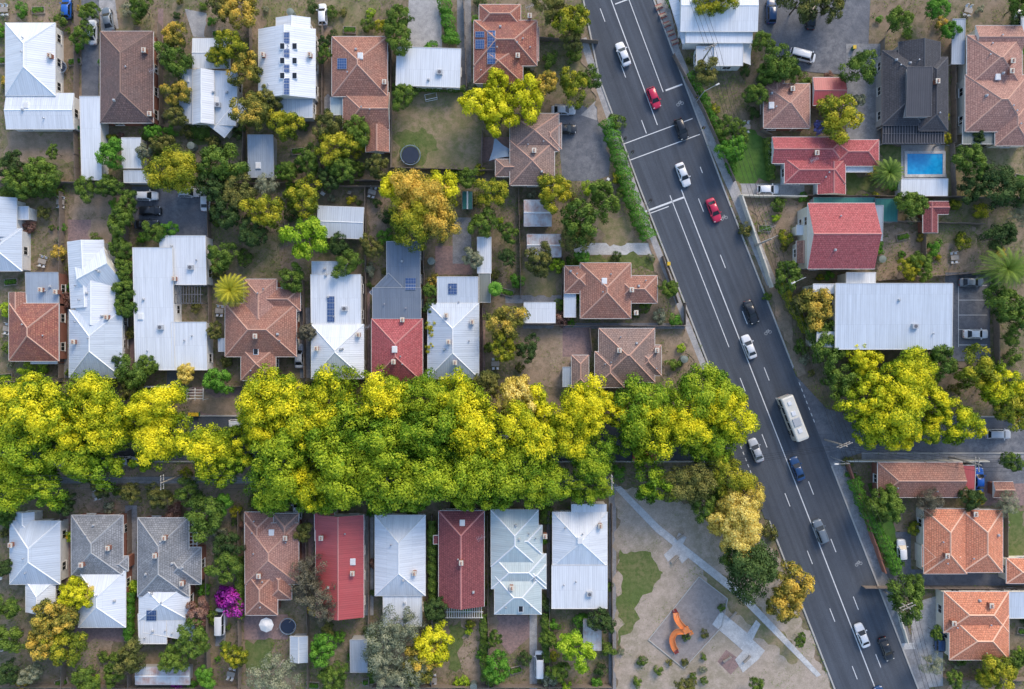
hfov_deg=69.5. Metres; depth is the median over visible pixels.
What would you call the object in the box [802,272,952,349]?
apartment block
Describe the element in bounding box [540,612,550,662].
hedge
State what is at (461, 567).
house
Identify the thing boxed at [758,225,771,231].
raised garden bed
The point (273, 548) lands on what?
house
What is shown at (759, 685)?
tree
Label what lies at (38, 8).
raised garden bed
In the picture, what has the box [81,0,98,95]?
driveway
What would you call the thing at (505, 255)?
tree
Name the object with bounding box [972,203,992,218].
shrub
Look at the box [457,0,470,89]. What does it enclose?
driveway
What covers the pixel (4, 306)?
shrub
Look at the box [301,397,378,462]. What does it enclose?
street tree
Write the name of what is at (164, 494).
tree
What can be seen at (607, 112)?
footpath
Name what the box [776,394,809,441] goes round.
bus
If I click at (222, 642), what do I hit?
shrub
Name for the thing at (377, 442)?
street tree
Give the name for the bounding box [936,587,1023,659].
house
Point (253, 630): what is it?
paving
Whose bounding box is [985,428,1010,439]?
car
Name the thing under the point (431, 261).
water tank
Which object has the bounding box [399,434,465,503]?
street tree
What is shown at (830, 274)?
shrub
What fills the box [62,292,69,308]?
shrub
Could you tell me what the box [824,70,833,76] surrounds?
shrub
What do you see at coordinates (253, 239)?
tree
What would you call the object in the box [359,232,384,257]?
tree
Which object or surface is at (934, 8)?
tree
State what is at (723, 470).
tree
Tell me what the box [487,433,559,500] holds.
street tree
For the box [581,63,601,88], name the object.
tree
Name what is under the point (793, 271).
tree
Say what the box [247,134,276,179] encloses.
shed
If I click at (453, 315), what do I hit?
house
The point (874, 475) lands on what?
window
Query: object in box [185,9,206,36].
driveway
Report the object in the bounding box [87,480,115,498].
tree
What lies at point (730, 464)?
power line
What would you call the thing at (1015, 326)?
tree
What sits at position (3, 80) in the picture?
shrub
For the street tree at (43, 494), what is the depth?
132.97 m
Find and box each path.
[64,308,67,377]
[66,515,69,583]
[130,325,133,368]
[158,9,162,68]
[300,308,309,377]
[301,519,313,569]
[324,26,329,109]
[364,281,369,378]
[365,514,372,614]
[453,217,470,263]
[480,308,484,373]
[530,615,536,688]
[547,516,549,605]
[614,486,820,676]
[664,533,690,562]
[712,612,764,671]
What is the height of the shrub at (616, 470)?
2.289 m
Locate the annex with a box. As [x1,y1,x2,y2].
[477,237,491,302]
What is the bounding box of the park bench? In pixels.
[670,555,679,563]
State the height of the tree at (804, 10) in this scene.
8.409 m
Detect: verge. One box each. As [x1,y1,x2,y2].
[32,462,613,484]
[44,390,693,416]
[577,43,706,368]
[732,197,805,376]
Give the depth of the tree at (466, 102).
133.01 m
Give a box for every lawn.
[0,130,80,164]
[118,7,154,30]
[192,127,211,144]
[243,227,284,280]
[245,638,274,669]
[261,0,380,35]
[392,90,483,171]
[393,128,438,165]
[447,620,466,671]
[520,268,558,296]
[535,42,594,90]
[587,251,654,270]
[598,216,635,245]
[684,57,741,193]
[727,129,772,183]
[846,173,876,194]
[868,483,904,570]
[879,144,900,177]
[916,205,976,248]
[944,144,1023,208]
[1008,509,1023,555]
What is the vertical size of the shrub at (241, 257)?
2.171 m
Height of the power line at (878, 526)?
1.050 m
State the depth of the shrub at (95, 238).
138.68 m
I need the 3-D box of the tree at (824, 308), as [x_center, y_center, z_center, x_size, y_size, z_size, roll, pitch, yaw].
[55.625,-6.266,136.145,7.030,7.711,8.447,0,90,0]
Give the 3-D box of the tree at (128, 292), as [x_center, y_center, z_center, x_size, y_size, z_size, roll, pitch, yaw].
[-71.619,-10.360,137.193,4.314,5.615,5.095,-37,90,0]
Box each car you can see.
[60,0,72,19]
[88,20,98,44]
[100,7,115,30]
[115,456,138,466]
[134,218,159,229]
[136,190,158,200]
[139,205,161,215]
[177,186,199,197]
[200,192,210,211]
[228,419,239,427]
[291,504,302,519]
[294,344,302,367]
[316,4,327,25]
[551,105,575,115]
[562,123,576,134]
[615,42,630,66]
[632,452,656,460]
[646,86,660,109]
[673,117,688,140]
[675,162,690,186]
[705,197,721,222]
[740,334,756,358]
[742,299,758,324]
[747,438,763,462]
[756,183,778,194]
[765,0,776,24]
[788,456,804,481]
[805,5,818,30]
[811,519,828,543]
[853,622,869,647]
[873,685,882,688]
[877,636,893,660]
[895,539,907,560]
[933,629,945,651]
[958,276,983,287]
[962,328,987,339]
[975,467,985,491]
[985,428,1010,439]
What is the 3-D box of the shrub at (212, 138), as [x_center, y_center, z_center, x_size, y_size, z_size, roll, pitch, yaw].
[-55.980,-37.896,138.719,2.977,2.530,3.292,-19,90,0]
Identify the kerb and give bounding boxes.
[40,461,708,461]
[187,415,614,415]
[583,1,710,367]
[648,576,727,668]
[653,0,793,367]
[769,521,834,688]
[831,466,918,688]
[861,452,1023,453]
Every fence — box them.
[0,180,130,184]
[0,683,240,688]
[58,191,64,377]
[60,513,65,688]
[73,0,79,98]
[73,130,79,179]
[123,187,129,372]
[126,509,131,688]
[157,22,163,142]
[204,574,210,678]
[206,182,304,184]
[206,194,211,381]
[237,511,241,688]
[241,125,246,179]
[248,22,252,51]
[287,184,379,187]
[302,280,305,377]
[305,518,309,688]
[320,22,323,169]
[326,179,381,182]
[364,187,367,377]
[368,515,369,688]
[371,683,611,688]
[390,4,392,166]
[390,166,494,171]
[423,245,424,371]
[431,514,432,688]
[463,0,466,88]
[487,514,488,688]
[518,187,520,297]
[536,325,685,325]
[539,37,598,43]
[548,511,549,686]
[561,256,562,298]
[589,328,592,351]
[611,503,612,688]
[662,256,678,302]
[672,53,735,181]
[683,302,686,324]
[758,73,772,136]
[782,269,847,271]
[807,195,1019,198]
[861,585,1023,589]
[876,271,985,280]
[880,37,885,143]
[895,220,985,224]
[921,233,926,267]
[943,676,1023,681]
[949,142,956,195]
[950,43,956,142]
[992,274,999,364]
[1002,501,1008,557]
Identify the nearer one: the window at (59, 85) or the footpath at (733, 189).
the window at (59, 85)
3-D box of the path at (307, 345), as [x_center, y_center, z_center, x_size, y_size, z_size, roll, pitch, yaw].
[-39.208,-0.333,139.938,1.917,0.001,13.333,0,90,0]
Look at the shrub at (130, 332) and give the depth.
138.82 m
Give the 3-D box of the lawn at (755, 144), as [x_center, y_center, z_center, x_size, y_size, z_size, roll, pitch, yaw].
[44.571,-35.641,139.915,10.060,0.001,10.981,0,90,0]
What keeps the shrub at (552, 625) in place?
on the ground at (444, 672)
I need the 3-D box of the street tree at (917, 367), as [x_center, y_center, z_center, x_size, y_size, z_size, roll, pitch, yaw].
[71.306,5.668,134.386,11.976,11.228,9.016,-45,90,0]
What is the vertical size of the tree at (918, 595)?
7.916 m
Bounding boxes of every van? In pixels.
[214,608,226,635]
[534,650,544,678]
[789,47,815,63]
[1014,9,1023,29]
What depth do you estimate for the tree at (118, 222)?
134.88 m
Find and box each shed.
[121,137,146,169]
[123,170,149,184]
[135,664,192,684]
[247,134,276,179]
[290,633,307,663]
[317,205,364,238]
[350,635,367,672]
[462,191,472,208]
[524,200,551,226]
[527,234,560,256]
[583,616,601,650]
[810,77,846,107]
[918,201,949,232]
[987,481,1015,497]
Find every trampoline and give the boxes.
[59,59,68,73]
[278,618,296,636]
[399,144,420,164]
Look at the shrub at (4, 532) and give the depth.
139.13 m
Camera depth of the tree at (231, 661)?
135.46 m
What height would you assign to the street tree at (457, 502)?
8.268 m
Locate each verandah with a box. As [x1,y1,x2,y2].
[564,294,575,316]
[955,119,993,146]
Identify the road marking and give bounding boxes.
[611,0,657,124]
[622,118,692,144]
[629,0,662,90]
[631,134,699,159]
[645,196,683,211]
[670,196,728,346]
[681,190,874,685]
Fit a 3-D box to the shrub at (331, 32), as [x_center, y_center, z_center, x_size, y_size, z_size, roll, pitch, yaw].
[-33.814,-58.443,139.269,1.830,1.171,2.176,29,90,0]
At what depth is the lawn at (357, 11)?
139.99 m
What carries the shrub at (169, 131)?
on the ground at (444, 672)
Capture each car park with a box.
[758,0,869,73]
[945,272,989,360]
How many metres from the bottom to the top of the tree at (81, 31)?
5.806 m
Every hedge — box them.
[0,185,58,198]
[122,591,135,640]
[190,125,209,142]
[234,555,244,618]
[365,630,377,679]
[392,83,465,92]
[426,520,437,600]
[436,0,459,40]
[478,612,488,681]
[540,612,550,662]
[598,116,655,241]
[684,70,737,174]
[762,137,775,180]
[777,282,808,339]
[846,476,902,575]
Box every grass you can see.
[616,550,662,644]
[703,570,798,664]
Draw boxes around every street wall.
[738,194,806,197]
[739,194,773,287]
[845,461,886,573]
[846,459,989,461]
[897,612,908,643]
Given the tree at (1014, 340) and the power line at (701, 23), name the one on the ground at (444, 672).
the tree at (1014, 340)
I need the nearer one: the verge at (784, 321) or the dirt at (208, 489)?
the verge at (784, 321)
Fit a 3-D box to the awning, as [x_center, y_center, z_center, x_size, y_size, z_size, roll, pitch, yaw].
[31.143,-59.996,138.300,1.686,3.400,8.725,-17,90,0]
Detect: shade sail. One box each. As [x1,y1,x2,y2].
[489,139,509,163]
[743,44,751,67]
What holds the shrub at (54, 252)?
on the ground at (444, 672)
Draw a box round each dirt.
[3,130,73,162]
[4,0,73,28]
[66,480,128,512]
[68,190,109,219]
[68,638,113,672]
[88,192,134,244]
[176,482,218,567]
[204,0,260,40]
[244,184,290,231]
[313,26,332,98]
[363,188,391,245]
[457,614,498,688]
[517,324,570,389]
[661,331,702,387]
[748,198,803,267]
[875,225,984,282]
[947,673,1023,688]
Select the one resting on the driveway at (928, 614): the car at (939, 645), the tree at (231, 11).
the car at (939, 645)
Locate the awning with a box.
[666,0,684,47]
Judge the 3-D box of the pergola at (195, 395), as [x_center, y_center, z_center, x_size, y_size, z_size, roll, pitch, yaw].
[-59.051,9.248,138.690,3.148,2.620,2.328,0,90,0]
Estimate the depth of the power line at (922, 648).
131.55 m
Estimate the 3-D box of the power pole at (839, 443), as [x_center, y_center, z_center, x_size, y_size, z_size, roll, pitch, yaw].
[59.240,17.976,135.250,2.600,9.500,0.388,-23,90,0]
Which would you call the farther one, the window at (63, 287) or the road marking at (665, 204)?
the road marking at (665, 204)
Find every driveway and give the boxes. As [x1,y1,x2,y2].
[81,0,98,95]
[99,0,118,30]
[125,505,136,579]
[132,187,206,236]
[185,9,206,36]
[189,387,242,416]
[215,609,227,645]
[407,0,441,47]
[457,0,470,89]
[523,323,684,328]
[555,104,609,180]
[574,243,651,254]
[582,101,597,119]
[741,184,803,194]
[846,44,880,144]
[886,568,1023,585]
[895,532,910,570]
[902,643,914,648]
[910,596,942,686]
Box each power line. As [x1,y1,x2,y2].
[0,475,159,489]
[161,475,323,489]
[387,475,611,489]
[615,443,851,488]
[689,0,717,46]
[706,45,776,241]
[766,236,852,448]
[841,446,914,609]
[845,444,974,470]
[904,609,938,688]
[980,458,992,471]
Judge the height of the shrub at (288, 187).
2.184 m
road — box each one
[1,417,768,519]
[584,0,916,688]
[797,378,1023,462]
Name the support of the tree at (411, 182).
on the ground at (444, 672)
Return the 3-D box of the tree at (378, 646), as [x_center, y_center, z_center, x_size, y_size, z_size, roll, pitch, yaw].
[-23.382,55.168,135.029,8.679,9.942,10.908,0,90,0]
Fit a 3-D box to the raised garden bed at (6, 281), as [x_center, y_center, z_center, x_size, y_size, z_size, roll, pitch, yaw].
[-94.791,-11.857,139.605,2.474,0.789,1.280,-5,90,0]
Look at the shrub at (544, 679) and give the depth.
138.46 m
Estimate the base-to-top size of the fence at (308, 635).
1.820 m
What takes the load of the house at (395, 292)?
on the ground at (444, 672)
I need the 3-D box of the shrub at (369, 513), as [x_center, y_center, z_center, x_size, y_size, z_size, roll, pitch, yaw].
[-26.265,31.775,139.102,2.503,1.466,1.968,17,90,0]
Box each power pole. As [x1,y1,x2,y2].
[160,474,182,489]
[606,474,613,489]
[702,43,717,59]
[754,235,777,246]
[824,439,852,447]
[883,590,915,610]
[949,456,981,471]
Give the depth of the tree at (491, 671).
134.88 m
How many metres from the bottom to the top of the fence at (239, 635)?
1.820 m
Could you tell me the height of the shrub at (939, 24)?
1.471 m
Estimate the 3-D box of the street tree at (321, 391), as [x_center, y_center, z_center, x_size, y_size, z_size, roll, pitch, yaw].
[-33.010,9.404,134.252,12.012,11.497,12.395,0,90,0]
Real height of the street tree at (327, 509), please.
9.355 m
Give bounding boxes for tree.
[0,149,25,176]
[0,168,39,199]
[0,371,51,412]
[0,375,24,427]
[0,375,77,446]
[0,424,57,476]
[0,460,39,514]
[0,509,16,528]
[0,558,12,576]
[0,593,22,619]
[0,624,25,653]
[0,657,21,685]
[15,465,69,511]
[17,661,43,684]
[23,156,63,191]
[25,621,54,660]
[29,598,79,636]
[39,628,88,666]
[40,408,86,453]
[40,436,99,482]
[45,143,61,159]
[54,491,76,516]
[56,575,93,609]
[61,368,124,433]
[68,19,94,44]
[70,664,100,688]
[72,583,93,605]
[73,175,94,203]
[76,440,125,491]
[77,1,101,19]
[79,394,135,454]
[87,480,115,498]
[93,173,124,196]
[94,136,125,170]
[103,662,125,688]
[107,206,134,237]
[108,236,131,258]
[110,273,135,299]
[111,352,121,366]
[113,295,137,318]
[113,354,146,389]
[113,636,146,674]
[114,189,137,219]
[114,255,132,280]
[118,379,189,432]
[119,375,144,399]
[119,482,141,504]
[123,404,170,441]
[127,447,156,471]
[129,0,153,20]
[131,408,201,471]
[135,142,152,159]
[136,354,158,379]
[141,143,198,194]
[141,220,167,242]
[143,124,162,140]
[145,481,174,509]
[148,134,176,154]
[153,41,194,81]
[157,643,189,673]
[159,79,191,105]
[160,21,187,49]
[160,221,178,238]
[163,102,188,126]
[173,476,206,507]
[174,617,211,659]
[175,422,236,485]
[177,363,194,384]
[184,494,229,542]
[185,595,209,627]
[191,168,229,205]
[194,142,250,180]
[194,665,215,688]
[202,368,234,394]
[204,46,229,68]
[204,551,243,583]
[205,0,227,22]
[205,320,221,338]
[206,242,239,273]
[207,493,233,515]
[209,193,239,229]
[209,447,252,489]
[212,531,245,555]
[213,29,248,61]
[213,273,249,306]
[218,0,259,30]
[219,643,249,668]
[220,424,255,467]
[222,173,257,209]
[225,50,263,86]
[228,90,270,131]
[234,361,305,430]
[237,215,267,247]
[237,396,281,445]
[239,193,284,231]
[241,469,296,517]
[245,651,301,688]
[250,416,311,501]
[251,172,280,200]
[255,84,282,109]
[258,384,328,452]
[263,108,304,142]
[278,215,328,260]
[279,161,299,183]
[279,261,304,293]
[279,458,328,512]
[282,173,321,218]
[288,553,327,593]
[289,577,337,617]
[293,142,319,176]
[293,483,325,514]
[293,522,312,542]
[297,323,316,340]
[301,363,360,431]
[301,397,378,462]
[309,601,335,623]
[309,633,336,668]
[311,108,350,141]
[313,428,376,510]
[314,130,359,165]
[316,42,332,63]
[316,166,338,192]
[316,660,349,688]
[317,35,331,49]
[320,475,361,514]
[326,156,355,183]
[327,231,349,255]
[330,248,364,278]
[342,113,370,147]
[346,406,417,479]
[348,447,429,517]
[351,364,412,431]
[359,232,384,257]
[361,620,405,677]
[362,153,389,179]
[372,656,399,688]
[375,19,384,32]
[379,171,419,200]
[380,603,427,645]
[382,3,414,33]
[384,21,412,55]
[385,655,426,688]
[386,403,470,467]
[388,195,436,252]
[389,167,454,217]
[392,83,417,111]
[392,486,430,512]
[394,367,448,427]
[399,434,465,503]
[402,642,439,683]
[408,181,462,243]
[412,620,454,667]
[422,282,436,297]
[423,298,435,313]
[423,596,448,622]
[424,343,433,353]
[425,169,459,206]
[425,320,435,336]
[432,366,499,431]
[438,432,507,504]
[444,393,507,466]
[447,474,478,511]
[457,87,506,121]
[459,167,478,188]
[461,246,483,269]
[467,206,497,238]
[472,177,508,206]
[473,369,499,398]
[477,473,523,511]
[482,305,530,345]
[483,67,509,106]
[483,649,510,684]
[484,87,520,138]
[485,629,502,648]
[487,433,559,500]
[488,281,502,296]
[490,329,515,361]
[493,399,556,465]
[495,373,540,420]
[496,222,519,243]
[498,248,516,267]
[506,73,543,125]
[515,332,539,363]
[519,459,573,509]
[522,382,557,433]
[524,241,552,277]
[531,70,558,96]
[532,0,567,24]
[537,173,571,214]
[538,630,558,648]
[545,661,570,683]
[550,400,601,461]
[551,4,590,34]
[555,628,596,674]
[558,222,595,251]
[559,28,583,52]
[559,66,591,109]
[559,198,598,245]
[559,373,610,440]
[568,428,617,488]
[570,472,614,506]
[573,251,589,261]
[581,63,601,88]
[586,390,630,427]
[586,607,616,633]
[588,179,619,224]
[610,426,653,457]
[612,371,674,446]
[618,399,680,465]
[634,454,676,504]
[657,280,678,298]
[660,458,717,503]
[663,390,712,447]
[667,361,743,419]
[673,677,696,688]
[678,417,736,463]
[687,493,719,523]
[692,0,739,16]
[694,56,718,85]
[702,382,760,445]
[702,448,758,497]
[706,507,735,536]
[713,134,747,162]
[713,511,763,563]
[716,114,745,136]
[716,476,765,535]
[718,539,778,606]
[719,538,739,568]
[731,127,748,144]
[741,83,768,104]
[748,676,764,688]
[751,30,776,51]
[755,63,773,85]
[762,43,800,81]
[765,592,804,620]
[769,559,814,610]
[774,0,824,24]
[774,260,803,293]
[780,615,793,623]
[787,65,800,82]
[789,290,817,315]
[794,632,805,647]
[797,287,833,332]
[800,318,834,344]
[811,334,845,373]
[813,120,823,135]
[816,0,845,24]
[816,93,864,144]
[819,362,859,400]
[832,369,889,422]
[838,49,877,84]
[845,344,884,376]
[849,94,865,107]
[851,411,898,450]
[862,373,929,443]
[863,496,886,515]
[865,483,905,523]
[869,157,904,190]
[872,345,939,399]
[885,5,914,36]
[885,431,922,451]
[885,574,924,625]
[893,191,929,217]
[896,257,923,280]
[905,573,924,592]
[909,250,932,282]
[913,486,944,518]
[917,650,945,675]
[918,378,956,416]
[920,411,953,444]
[924,0,950,19]
[927,343,958,383]
[928,624,942,640]
[935,396,987,446]
[939,20,962,38]
[944,669,962,688]
[950,143,988,180]
[953,343,999,393]
[957,176,990,204]
[957,486,986,511]
[972,130,984,142]
[972,246,1023,289]
[973,668,999,688]
[974,362,1021,406]
[975,221,1017,250]
[980,162,1020,209]
[980,653,1018,688]
[982,284,1023,320]
[992,393,1023,431]
[992,490,1019,517]
[997,310,1023,334]
[998,451,1023,471]
[1000,331,1020,347]
[1001,176,1023,207]
[1002,650,1023,670]
[1004,0,1023,21]
[1007,205,1023,227]
[1012,379,1023,417]
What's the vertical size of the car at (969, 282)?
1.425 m
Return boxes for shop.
[677,0,758,70]
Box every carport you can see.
[192,38,231,69]
[524,302,555,322]
[947,18,965,67]
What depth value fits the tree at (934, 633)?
136.88 m
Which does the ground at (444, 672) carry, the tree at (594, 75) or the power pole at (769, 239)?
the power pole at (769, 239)
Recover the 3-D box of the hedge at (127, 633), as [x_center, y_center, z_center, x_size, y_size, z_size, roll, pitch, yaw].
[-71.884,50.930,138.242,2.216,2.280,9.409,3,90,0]
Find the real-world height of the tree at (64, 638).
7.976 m
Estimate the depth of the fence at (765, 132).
138.99 m
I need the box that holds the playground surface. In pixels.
[649,578,726,667]
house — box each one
[0,197,36,271]
[4,22,79,131]
[8,272,67,363]
[8,510,68,613]
[67,240,127,377]
[71,513,134,627]
[100,31,158,125]
[132,235,212,369]
[137,515,205,643]
[178,68,246,138]
[218,279,302,380]
[244,510,301,615]
[258,15,318,121]
[310,261,365,378]
[314,509,365,619]
[332,36,389,153]
[369,241,422,382]
[374,513,425,626]
[427,276,478,378]
[433,509,484,609]
[473,4,538,87]
[491,508,546,614]
[495,113,561,186]
[551,501,607,608]
[564,262,657,318]
[594,328,661,387]
[760,78,809,130]
[768,137,878,194]
[792,203,883,270]
[872,462,975,497]
[876,38,947,146]
[915,507,1002,573]
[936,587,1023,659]
[956,25,1023,147]
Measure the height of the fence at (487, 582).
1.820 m
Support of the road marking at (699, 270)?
on the road at (660, 184)
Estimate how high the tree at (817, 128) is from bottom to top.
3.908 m
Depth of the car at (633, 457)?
139.00 m
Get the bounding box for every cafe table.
[655,3,662,10]
[658,12,666,18]
[662,21,670,27]
[667,29,674,36]
[671,38,678,45]
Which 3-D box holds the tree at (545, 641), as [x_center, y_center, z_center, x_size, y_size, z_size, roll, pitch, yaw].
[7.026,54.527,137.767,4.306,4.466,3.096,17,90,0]
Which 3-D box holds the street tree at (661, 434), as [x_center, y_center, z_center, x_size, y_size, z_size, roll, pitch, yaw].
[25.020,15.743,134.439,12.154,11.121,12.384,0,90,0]
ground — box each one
[0,0,1023,688]
[612,485,830,688]
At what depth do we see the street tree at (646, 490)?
133.00 m
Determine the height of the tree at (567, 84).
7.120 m
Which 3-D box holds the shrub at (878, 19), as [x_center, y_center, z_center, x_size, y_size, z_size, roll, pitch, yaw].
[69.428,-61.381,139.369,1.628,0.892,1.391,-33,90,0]
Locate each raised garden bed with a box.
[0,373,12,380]
[4,278,17,285]
[31,6,45,13]
[54,677,68,684]
[68,57,81,65]
[291,147,302,155]
[306,681,318,688]
[343,26,355,33]
[362,678,375,685]
[459,608,471,613]
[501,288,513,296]
[510,665,521,674]
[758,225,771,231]
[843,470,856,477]
[895,232,909,241]
[1016,626,1023,634]
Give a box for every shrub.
[0,22,4,37]
[0,301,7,316]
[0,528,8,536]
[1,75,4,89]
[1,341,7,353]
[14,1,27,19]
[15,681,30,688]
[16,362,33,374]
[22,220,36,234]
[33,364,49,372]
[36,205,51,220]
[50,245,66,260]
[53,12,70,27]
[57,223,67,230]
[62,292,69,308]
[65,531,70,542]
[73,40,84,53]
[89,232,102,239]
[97,650,108,662]
[103,501,114,513]
[106,134,117,141]
[108,197,115,207]
[109,651,118,663]
[112,486,121,495]
[121,1,137,16]
[125,325,133,339]
[128,579,136,593]
[136,231,145,242]
[138,125,152,141]
[156,48,168,60]
[162,125,179,135]
[165,500,183,516]
[170,11,180,18]
[178,467,192,478]
[179,124,192,139]
[186,679,198,687]
[191,304,200,313]
[196,2,206,10]
[197,582,210,595]
[205,134,223,148]
[206,610,217,625]
[207,17,217,25]
[210,263,226,278]
[211,526,227,536]
[212,220,218,226]
[214,585,242,617]
[215,585,227,596]
[219,640,231,649]
[220,357,232,367]
[229,505,242,517]
[231,125,246,140]
[232,598,244,616]
[237,248,253,267]
[274,164,293,181]
[283,207,301,222]
[285,182,298,191]
[299,123,308,130]
[306,0,318,13]
[320,619,334,635]
[326,5,337,18]
[327,29,336,38]
[327,194,335,202]
[333,630,345,643]
[339,7,346,18]
[346,195,356,204]
[350,144,364,159]
[351,161,364,176]
[360,17,375,33]
[364,261,374,277]
[364,280,374,288]
[366,8,375,17]
[366,508,376,516]
[367,589,374,595]
[369,558,374,570]
[370,198,381,207]
[376,228,393,244]
[378,210,393,223]
[425,40,437,47]
[426,273,438,286]
[427,167,442,178]
[441,29,461,45]
[452,167,462,178]
[452,676,458,685]
[458,674,469,685]
[465,620,475,628]
[465,627,472,635]
[466,79,476,90]
[471,15,478,22]
[473,0,486,6]
[473,190,482,208]
[475,163,485,176]
[475,649,485,661]
[483,342,490,352]
[483,668,495,687]
[485,580,490,589]
[491,269,500,279]
[509,273,524,288]
[515,361,524,372]
[516,649,531,666]
[523,68,536,80]
[527,190,536,199]
[539,505,552,524]
[541,670,557,686]
[542,50,557,69]
[542,592,550,611]
[547,618,561,629]
[548,258,565,273]
[550,650,559,661]
[554,298,563,311]
[556,312,570,327]
[559,180,573,194]
[562,681,571,688]
[565,251,579,265]
[566,51,582,65]
[567,317,574,326]
[572,612,587,627]
[580,180,591,196]
[591,676,602,688]
[593,662,608,676]
[602,640,617,655]
[608,113,626,129]
[608,582,613,591]
[611,170,624,183]
[611,251,621,261]
[612,464,625,482]
[616,186,627,197]
[618,648,624,655]
[633,675,641,688]
[636,655,647,665]
[639,303,651,313]
[647,253,653,261]
[652,308,665,324]
[653,665,663,675]
[663,359,682,370]
[665,659,672,665]
[668,313,682,327]
[677,343,685,352]
[681,658,688,667]
[682,634,691,641]
[686,56,692,64]
[689,672,696,679]
[699,666,707,672]
[700,676,708,684]
[701,628,708,638]
[712,103,720,113]
[717,603,725,612]
[737,221,751,236]
[739,63,749,76]
[745,105,759,119]
[761,292,771,300]
[762,522,778,540]
[770,196,786,212]
[772,214,781,221]
[777,229,793,246]
[780,244,787,252]
[793,338,808,354]
[798,72,811,84]
[798,191,807,202]
[799,352,809,365]
[808,369,814,375]
[815,274,823,280]
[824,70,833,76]
[824,271,834,280]
[840,456,853,466]
[873,514,888,524]
[875,15,883,23]
[878,241,884,254]
[888,182,897,191]
[897,250,905,257]
[902,29,912,39]
[906,214,919,225]
[907,520,919,535]
[916,233,922,241]
[926,238,942,255]
[934,16,947,28]
[935,254,941,261]
[943,383,960,395]
[944,132,952,143]
[949,199,962,209]
[953,231,971,251]
[956,660,972,665]
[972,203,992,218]
[975,4,984,13]
[990,356,1002,372]
[994,247,1006,257]
[1002,346,1023,365]
[1009,18,1019,24]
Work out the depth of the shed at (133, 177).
137.65 m
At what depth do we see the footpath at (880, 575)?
139.88 m
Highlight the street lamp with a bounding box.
[830,457,849,464]
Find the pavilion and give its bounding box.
[895,178,947,195]
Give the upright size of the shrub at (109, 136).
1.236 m
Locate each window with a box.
[23,246,28,255]
[57,33,61,44]
[57,57,61,68]
[57,82,61,92]
[61,284,65,292]
[61,313,65,322]
[61,342,65,350]
[62,529,66,538]
[62,560,66,570]
[75,109,78,118]
[123,317,127,325]
[126,576,130,586]
[154,64,157,74]
[154,86,158,97]
[154,109,158,119]
[177,305,180,313]
[190,593,193,602]
[202,557,205,567]
[208,269,211,278]
[209,353,212,362]
[238,84,242,93]
[721,66,731,69]
[803,216,806,226]
[873,473,876,482]
[876,61,880,72]
[876,86,880,96]
[876,111,880,121]
[917,517,921,527]
[937,603,941,613]
[958,87,962,97]
[958,115,962,125]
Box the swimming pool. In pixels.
[904,151,945,176]
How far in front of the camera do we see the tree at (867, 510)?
136.29 m
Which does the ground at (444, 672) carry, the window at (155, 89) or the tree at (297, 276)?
the tree at (297, 276)
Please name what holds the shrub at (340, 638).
on the ground at (444, 672)
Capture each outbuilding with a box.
[79,96,108,181]
[562,355,588,387]
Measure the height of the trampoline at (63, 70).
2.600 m
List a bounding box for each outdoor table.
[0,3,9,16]
[3,322,7,334]
[36,255,47,267]
[56,196,65,207]
[215,305,223,316]
[226,667,235,680]
[367,185,376,198]
[430,674,436,684]
[491,358,498,369]
[744,120,750,132]
[950,251,958,263]
[963,3,972,17]
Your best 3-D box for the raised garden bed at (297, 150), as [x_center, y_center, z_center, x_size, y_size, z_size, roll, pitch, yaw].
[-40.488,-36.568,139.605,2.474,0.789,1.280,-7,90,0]
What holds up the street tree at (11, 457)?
on the ground at (444, 672)
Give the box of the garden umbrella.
[259,618,273,631]
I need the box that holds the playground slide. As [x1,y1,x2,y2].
[669,609,693,654]
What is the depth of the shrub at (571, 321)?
139.23 m
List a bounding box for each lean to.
[330,97,342,117]
[809,197,897,222]
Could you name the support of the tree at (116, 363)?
on the ground at (444, 672)
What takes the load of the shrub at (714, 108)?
on the ground at (444, 672)
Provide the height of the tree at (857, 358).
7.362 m
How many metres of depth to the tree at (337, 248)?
135.38 m
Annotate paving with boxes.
[68,220,90,240]
[75,626,126,641]
[167,370,178,387]
[244,614,287,639]
[435,246,471,274]
[481,137,509,161]
[497,615,529,653]
[563,327,590,356]
[717,650,738,674]
[901,145,949,177]
[972,460,1023,482]
[983,483,1023,504]
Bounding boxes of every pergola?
[174,285,207,303]
[186,388,207,399]
[190,521,201,545]
[446,607,482,617]
[877,126,944,146]
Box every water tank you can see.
[187,142,197,150]
[286,8,295,15]
[427,257,435,265]
[470,680,477,688]
[679,355,687,362]
[876,255,886,263]
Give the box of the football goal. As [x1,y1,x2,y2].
[424,93,437,101]
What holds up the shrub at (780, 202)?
on the dirt at (784, 221)
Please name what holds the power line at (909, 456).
attached to the power pole at (975, 463)
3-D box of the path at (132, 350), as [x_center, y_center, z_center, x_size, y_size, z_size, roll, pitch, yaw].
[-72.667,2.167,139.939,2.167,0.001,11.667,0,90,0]
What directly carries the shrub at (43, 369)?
on the ground at (444, 672)
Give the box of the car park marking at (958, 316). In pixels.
[958,286,958,346]
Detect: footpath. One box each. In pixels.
[50,477,610,482]
[505,295,563,302]
[582,37,705,368]
[609,483,615,688]
[657,0,776,285]
[830,459,929,688]
[862,454,1023,459]
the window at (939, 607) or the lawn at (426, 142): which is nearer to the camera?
the window at (939, 607)
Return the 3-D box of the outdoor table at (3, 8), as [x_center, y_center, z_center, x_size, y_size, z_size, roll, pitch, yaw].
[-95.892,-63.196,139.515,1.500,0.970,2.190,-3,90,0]
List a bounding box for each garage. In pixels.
[396,46,461,91]
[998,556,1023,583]

